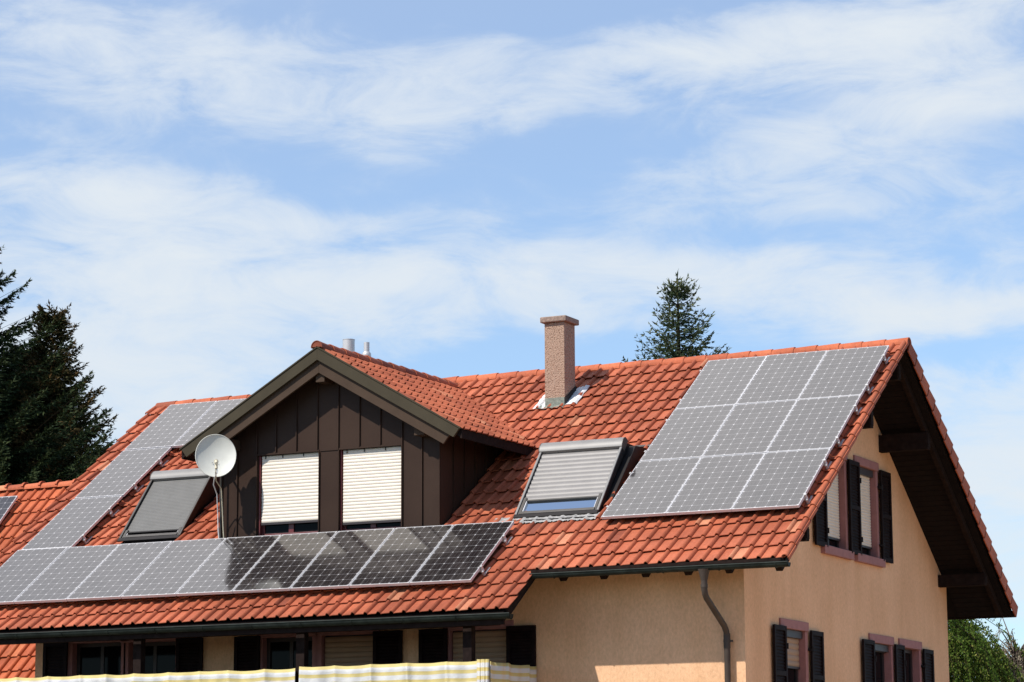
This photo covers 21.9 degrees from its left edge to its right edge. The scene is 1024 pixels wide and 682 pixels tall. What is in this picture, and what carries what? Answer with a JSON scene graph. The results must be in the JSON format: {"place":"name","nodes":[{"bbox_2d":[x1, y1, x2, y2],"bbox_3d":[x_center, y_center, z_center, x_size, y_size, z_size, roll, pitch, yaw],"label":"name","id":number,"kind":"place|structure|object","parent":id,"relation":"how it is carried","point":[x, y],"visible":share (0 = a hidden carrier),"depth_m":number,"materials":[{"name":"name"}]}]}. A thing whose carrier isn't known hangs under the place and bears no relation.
{"place":"outdoors","nodes":[
{"label":"outdoors","id":0,"kind":"place"},
{"bbox_2d":[0,478,76,678],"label":"adjoining house","id":1,"kind":"structure","parent":0,"point":[33,502],"depth_m":46.92,"materials":[{"name":"tile"}]},
{"bbox_2d":[0,496,17,523],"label":"solar panel","id":2,"kind":"object","parent":1,"relation":"attached to","point":[7,503],"visible":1,"depth_m":47.26,"materials":[{"name":"glass"}]},
{"bbox_2d":[0,0,1023,681],"label":"sky","id":3,"kind":"structure","parent":0,"point":[214,192],"materials":[{"name":"blue"}]},
{"bbox_2d":[959,619,1023,681],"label":"tree","id":4,"kind":"object","parent":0,"point":[1015,656],"visible":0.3,"depth_m":53.93,"materials":[{"name":"green plant"}]},
{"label":"mounting rail","id":5,"kind":"object","parent":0,"visible":0},
{"bbox_2d":[125,401,216,449],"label":"solar panel","id":6,"kind":"object","parent":5,"relation":"attached to","point":[170,425],"visible":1,"depth_m":45.20,"materials":[{"name":"glass"}]},
{"bbox_2d":[173,398,245,447],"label":"solar panel","id":7,"kind":"object","parent":5,"relation":"attached to","point":[216,411],"visible":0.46,"depth_m":45.02,"materials":[{"name":"glass"}]},
{"label":"ground","id":8,"kind":"structure","parent":0,"visible":0},
{"bbox_2d":[0,245,114,485],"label":"spruce tree","id":9,"kind":"object","parent":8,"relation":"on","point":[9,358],"visible":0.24,"depth_m":66.10,"materials":[{"name":"green plant"}]},
{"bbox_2d":[0,341,117,464],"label":"spruce tree","id":10,"kind":"object","parent":8,"relation":"on","point":[108,444],"depth_m":72.03,"materials":[{"name":"green plant"}]},
{"bbox_2d":[0,299,121,484],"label":"spruce tree","id":11,"kind":"object","parent":8,"relation":"on","point":[68,375],"visible":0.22,"depth_m":67.71,"materials":[{"name":"green plant"}]},
{"bbox_2d":[0,315,1017,681],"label":"house","id":12,"kind":"structure","parent":8,"relation":"on","point":[876,559],"depth_m":39.58,"materials":[{"name":"tile"}]},
{"bbox_2d":[80,534,92,543],"bbox_3d":[-7.162,3.182,42.138,1.030,0.146,0.254,-5,-11,26],"label":"mounting rail","id":13,"kind":"object","parent":12,"relation":"attached to","point":[84,539],"visible":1,"depth_m":41.85,"materials":[{"name":"metal"}]},
{"bbox_2d":[22,496,122,549],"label":"solar panel","id":14,"kind":"object","parent":13,"relation":"attached to","point":[71,523],"visible":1,"depth_m":42.42,"materials":[{"name":"glass"}]},
{"bbox_2d":[42,640,132,676],"bbox_3d":[-6.553,5.364,40.955,1.580,1.615,0.225,-5,-11,26],"label":"window","id":15,"kind":"structure","parent":12,"relation":"in","point":[66,659],"depth_m":41.10,"materials":[{"name":"black glass"}]},
{"bbox_2d":[107,508,118,516],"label":"mounting rail","id":16,"kind":"object","parent":12,"relation":"attached to","point":[110,512],"visible":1,"depth_m":42.56,"materials":[{"name":"metal"}]},
{"bbox_2d":[132,483,143,491],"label":"mounting rail","id":17,"kind":"object","parent":12,"relation":"attached to","point":[135,487],"visible":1,"depth_m":43.24,"materials":[{"name":"metal"}]},
{"bbox_2d":[75,447,171,498],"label":"solar panel","id":18,"kind":"object","parent":17,"relation":"attached to","point":[121,473],"visible":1,"depth_m":43.80,"materials":[{"name":"glass"}]},
{"bbox_2d":[0,668,294,681],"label":"balcony screen","id":19,"kind":"object","parent":12,"relation":"attached to","point":[270,675],"visible":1,"depth_m":38.25,"materials":[{"name":"fabric"}]},
{"bbox_2d":[120,637,202,674],"bbox_3d":[-5.310,5.260,40.342,1.520,1.595,0.225,-5,-11,26],"label":"window","id":20,"kind":"structure","parent":12,"relation":"in","point":[175,655],"depth_m":40.43,"materials":[{"name":"black glass"}]},
{"bbox_2d":[157,458,168,466],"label":"mounting rail","id":21,"kind":"object","parent":12,"relation":"attached to","point":[160,461],"visible":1,"depth_m":43.95,"materials":[{"name":"metal"}]},
{"bbox_2d":[195,434,235,537],"bbox_3d":[-4.464,2.211,40.120,0.517,1.615,0.813,-5,-11,26],"label":"satellite dish","id":22,"kind":"object","parent":12,"relation":"attached to","point":[215,455],"visible":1,"depth_m":40.22,"materials":[{"name":"white paint"}]},
{"bbox_2d":[234,633,316,681],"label":"window","id":23,"kind":"structure","parent":12,"relation":"in","point":[269,651],"depth_m":39.60,"materials":[{"name":"black wood"}]},
{"bbox_2d":[316,630,402,666],"bbox_3d":[-2.214,4.980,38.822,1.480,1.585,0.225,-5,-11,26],"label":"window","id":24,"kind":"structure","parent":12,"relation":"in","point":[345,648],"depth_m":38.93,"materials":[{"name":"brown wood"}]},
{"bbox_2d":[299,661,476,681],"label":"balcony screen","id":25,"kind":"object","parent":12,"relation":"attached to","point":[439,672],"visible":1,"depth_m":36.73,"materials":[{"name":"fabric"}]},
{"bbox_2d":[418,620,535,671],"bbox_3d":[-0.461,4.819,37.961,1.880,1.585,0.225,-5,-11,26],"label":"window","id":26,"kind":"structure","parent":12,"relation":"in","point":[507,643],"depth_m":38.00,"materials":[{"name":"black wood"}]},
{"bbox_2d":[477,659,489,681],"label":"balcony screen","id":27,"kind":"object","parent":12,"relation":"attached to","point":[483,673],"visible":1,"depth_m":36.10,"materials":[{"name":"fabric"}]},
{"bbox_2d":[479,565,489,575],"bbox_3d":[-4.314,3.586,39.084,8.844,0.146,0.254,-5,-11,26],"label":"mounting rail","id":28,"kind":"object","parent":12,"relation":"attached to","point":[482,570],"visible":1,"depth_m":37.08,"materials":[{"name":"metal"}]},
{"bbox_2d":[0,547,67,604],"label":"solar panel","id":29,"kind":"object","parent":28,"relation":"attached to","point":[21,571],"visible":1,"depth_m":41.23,"materials":[{"name":"glass"}]},
{"bbox_2d":[14,544,119,603],"bbox_3d":[-6.821,3.575,40.686,0.962,0.044,1.655,-5,24,26],"label":"solar panel","id":30,"kind":"object","parent":28,"relation":"attached to","point":[65,574],"visible":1,"depth_m":40.63,"materials":[{"name":"glass"}]},
{"bbox_2d":[67,541,171,600],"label":"solar panel","id":31,"kind":"object","parent":28,"relation":"attached to","point":[118,571],"visible":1,"depth_m":40.20,"materials":[{"name":"glass"}]},
{"bbox_2d":[121,538,225,598],"bbox_3d":[-5.073,3.413,39.828,0.962,0.043,1.655,-5,24,26],"label":"solar panel","id":32,"kind":"object","parent":28,"relation":"attached to","point":[172,568],"visible":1,"depth_m":39.78,"materials":[{"name":"glass"}]},
{"bbox_2d":[176,535,280,595],"bbox_3d":[-4.199,3.332,39.398,0.962,0.042,1.655,-5,24,26],"label":"solar panel","id":33,"kind":"object","parent":28,"relation":"attached to","point":[228,565],"visible":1,"depth_m":39.34,"materials":[{"name":"glass"}]},
{"bbox_2d":[233,531,336,592],"bbox_3d":[-3.325,3.251,38.970,0.962,0.042,1.655,-5,24,26],"label":"solar panel","id":34,"kind":"object","parent":28,"relation":"attached to","point":[285,561],"visible":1,"depth_m":38.91,"materials":[{"name":"glass"}]},
{"bbox_2d":[290,528,394,590],"bbox_3d":[-2.450,3.171,38.540,0.962,0.042,1.655,-5,24,26],"label":"solar panel","id":35,"kind":"object","parent":28,"relation":"attached to","point":[342,559],"visible":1,"depth_m":38.49,"materials":[{"name":"glass"}]},
{"bbox_2d":[349,525,453,587],"bbox_3d":[-1.575,3.091,38.110,0.962,0.043,1.655,-5,24,26],"label":"solar panel","id":36,"kind":"object","parent":28,"relation":"attached to","point":[401,556],"visible":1,"depth_m":38.06,"materials":[{"name":"glass"}]},
{"bbox_2d":[410,521,513,584],"bbox_3d":[-0.701,3.010,37.681,0.962,0.042,1.655,-5,24,26],"label":"solar panel","id":37,"kind":"object","parent":28,"relation":"attached to","point":[461,553],"visible":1,"depth_m":37.62,"materials":[{"name":"glass"}]},
{"bbox_2d":[501,535,512,544],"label":"mounting rail","id":38,"kind":"object","parent":12,"relation":"attached to","point":[505,539],"visible":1,"depth_m":37.79,"materials":[{"name":"metal"}]},
{"bbox_2d":[490,661,536,681],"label":"balcony screen","id":39,"kind":"object","parent":12,"relation":"attached to","point":[504,672],"visible":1,"depth_m":36.79,"materials":[{"name":"fabric"}]},
{"bbox_2d":[606,493,812,508],"bbox_3d":[2.752,2.305,37.184,3.032,0.146,0.254,-5,-11,26],"label":"mounting rail","id":40,"kind":"object","parent":12,"relation":"attached to","point":[806,499],"visible":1,"depth_m":36.46,"materials":[{"name":"metal"}]},
{"bbox_2d":[602,457,700,518],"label":"solar panel","id":41,"kind":"object","parent":40,"relation":"attached to","point":[651,488],"visible":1,"depth_m":37.92,"materials":[{"name":"glass"}]},
{"bbox_2d":[666,453,764,515],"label":"solar panel","id":42,"kind":"object","parent":40,"relation":"attached to","point":[714,484],"visible":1,"depth_m":37.49,"materials":[{"name":"glass"}]},
{"bbox_2d":[732,448,830,511],"bbox_3d":[3.782,1.941,37.110,0.985,0.042,1.655,-5,24,26],"label":"solar panel","id":43,"kind":"object","parent":40,"relation":"attached to","point":[782,480],"visible":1,"depth_m":37.05,"materials":[{"name":"glass"}]},
{"bbox_2d":[629,459,831,474],"bbox_3d":[3.116,1.869,38.007,3.032,0.146,0.254,-5,-11,26],"label":"mounting rail","id":44,"kind":"object","parent":12,"relation":"attached to","point":[825,464],"visible":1,"depth_m":37.28,"materials":[{"name":"metal"}]},
{"bbox_2d":[644,437,844,453],"bbox_3d":[3.360,1.575,38.561,3.032,0.146,0.254,-5,-11,26],"label":"mounting rail","id":45,"kind":"object","parent":12,"relation":"attached to","point":[839,443],"visible":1,"depth_m":37.84,"materials":[{"name":"metal"}]},
{"bbox_2d":[640,404,734,460],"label":"solar panel","id":46,"kind":"object","parent":45,"relation":"attached to","point":[687,432],"visible":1,"depth_m":39.33,"materials":[{"name":"glass"}]},
{"bbox_2d":[702,400,796,456],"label":"solar panel","id":47,"kind":"object","parent":45,"relation":"attached to","point":[752,428],"visible":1,"depth_m":38.89,"materials":[{"name":"glass"}]},
{"bbox_2d":[766,395,860,452],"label":"solar panel","id":48,"kind":"object","parent":45,"relation":"attached to","point":[815,423],"visible":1,"depth_m":38.45,"materials":[{"name":"glass"}]},
{"bbox_2d":[665,405,861,420],"bbox_3d":[3.724,1.139,39.384,3.032,0.146,0.254,-5,-11,26],"label":"mounting rail","id":49,"kind":"object","parent":12,"relation":"attached to","point":[856,410],"visible":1,"depth_m":38.66,"materials":[{"name":"metal"}]},
{"bbox_2d":[679,384,873,400],"bbox_3d":[3.969,0.846,39.937,3.032,0.146,0.254,-5,-11,26],"label":"mounting rail","id":50,"kind":"object","parent":12,"relation":"attached to","point":[868,389],"visible":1,"depth_m":39.21,"materials":[{"name":"metal"}]},
{"bbox_2d":[675,356,766,408],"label":"solar panel","id":51,"kind":"object","parent":50,"relation":"attached to","point":[721,382],"visible":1,"depth_m":40.71,"materials":[{"name":"glass"}]},
{"bbox_2d":[736,350,826,404],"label":"solar panel","id":52,"kind":"object","parent":50,"relation":"attached to","point":[781,377],"visible":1,"depth_m":40.27,"materials":[{"name":"glass"}]},
{"bbox_2d":[798,345,889,399],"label":"solar panel","id":53,"kind":"object","parent":50,"relation":"attached to","point":[844,372],"visible":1,"depth_m":39.83,"materials":[{"name":"glass"}]},
{"bbox_2d":[699,354,889,371],"bbox_3d":[4.333,0.409,40.760,3.032,0.146,0.254,-5,-11,26],"label":"mounting rail","id":54,"kind":"object","parent":12,"relation":"attached to","point":[884,358],"visible":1,"depth_m":40.03,"materials":[{"name":"metal"}]},
{"bbox_2d":[772,618,824,681],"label":"window","id":55,"kind":"structure","parent":12,"relation":"in","point":[790,637],"depth_m":38.13,"materials":[{"name":"black wood"}]},
{"bbox_2d":[814,455,854,559],"bbox_3d":[4.745,2.404,39.762,0.250,1.645,1.660,-5,-11,26],"label":"window","id":56,"kind":"structure","parent":12,"relation":"in","point":[831,517],"depth_m":40.10,"materials":[{"name":"pink stone"}]},
{"bbox_2d":[847,455,893,567],"bbox_3d":[5.505,2.665,41.260,0.250,1.645,1.980,-5,-11,26],"label":"window","id":57,"kind":"structure","parent":12,"relation":"in","point":[864,539],"depth_m":41.50,"materials":[{"name":"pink wood"}]},
{"bbox_2d":[862,633,893,681],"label":"window","id":58,"kind":"structure","parent":12,"relation":"in","point":[877,650],"depth_m":41.32,"materials":[{"name":"black wood"}]},
{"bbox_2d":[894,638,934,681],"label":"window","id":59,"kind":"structure","parent":12,"relation":"in","point":[907,653],"depth_m":42.88,"materials":[{"name":"pink wood"}]},
{"bbox_2d":[621,271,729,361],"bbox_3d":[3.846,5.150,58.422,4.333,13.816,4.425,3,-11,-18],"label":"fir tree","id":60,"kind":"object","parent":8,"relation":"on","point":[676,292],"visible":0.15,"depth_m":59.30,"materials":[{"name":"green plant"}]},
{"bbox_2d":[947,618,1023,681],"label":"birch tree","id":61,"kind":"object","parent":8,"relation":"on","point":[971,653],"visible":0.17,"depth_m":51.87,"materials":[{"name":"green plant"}]}
]}

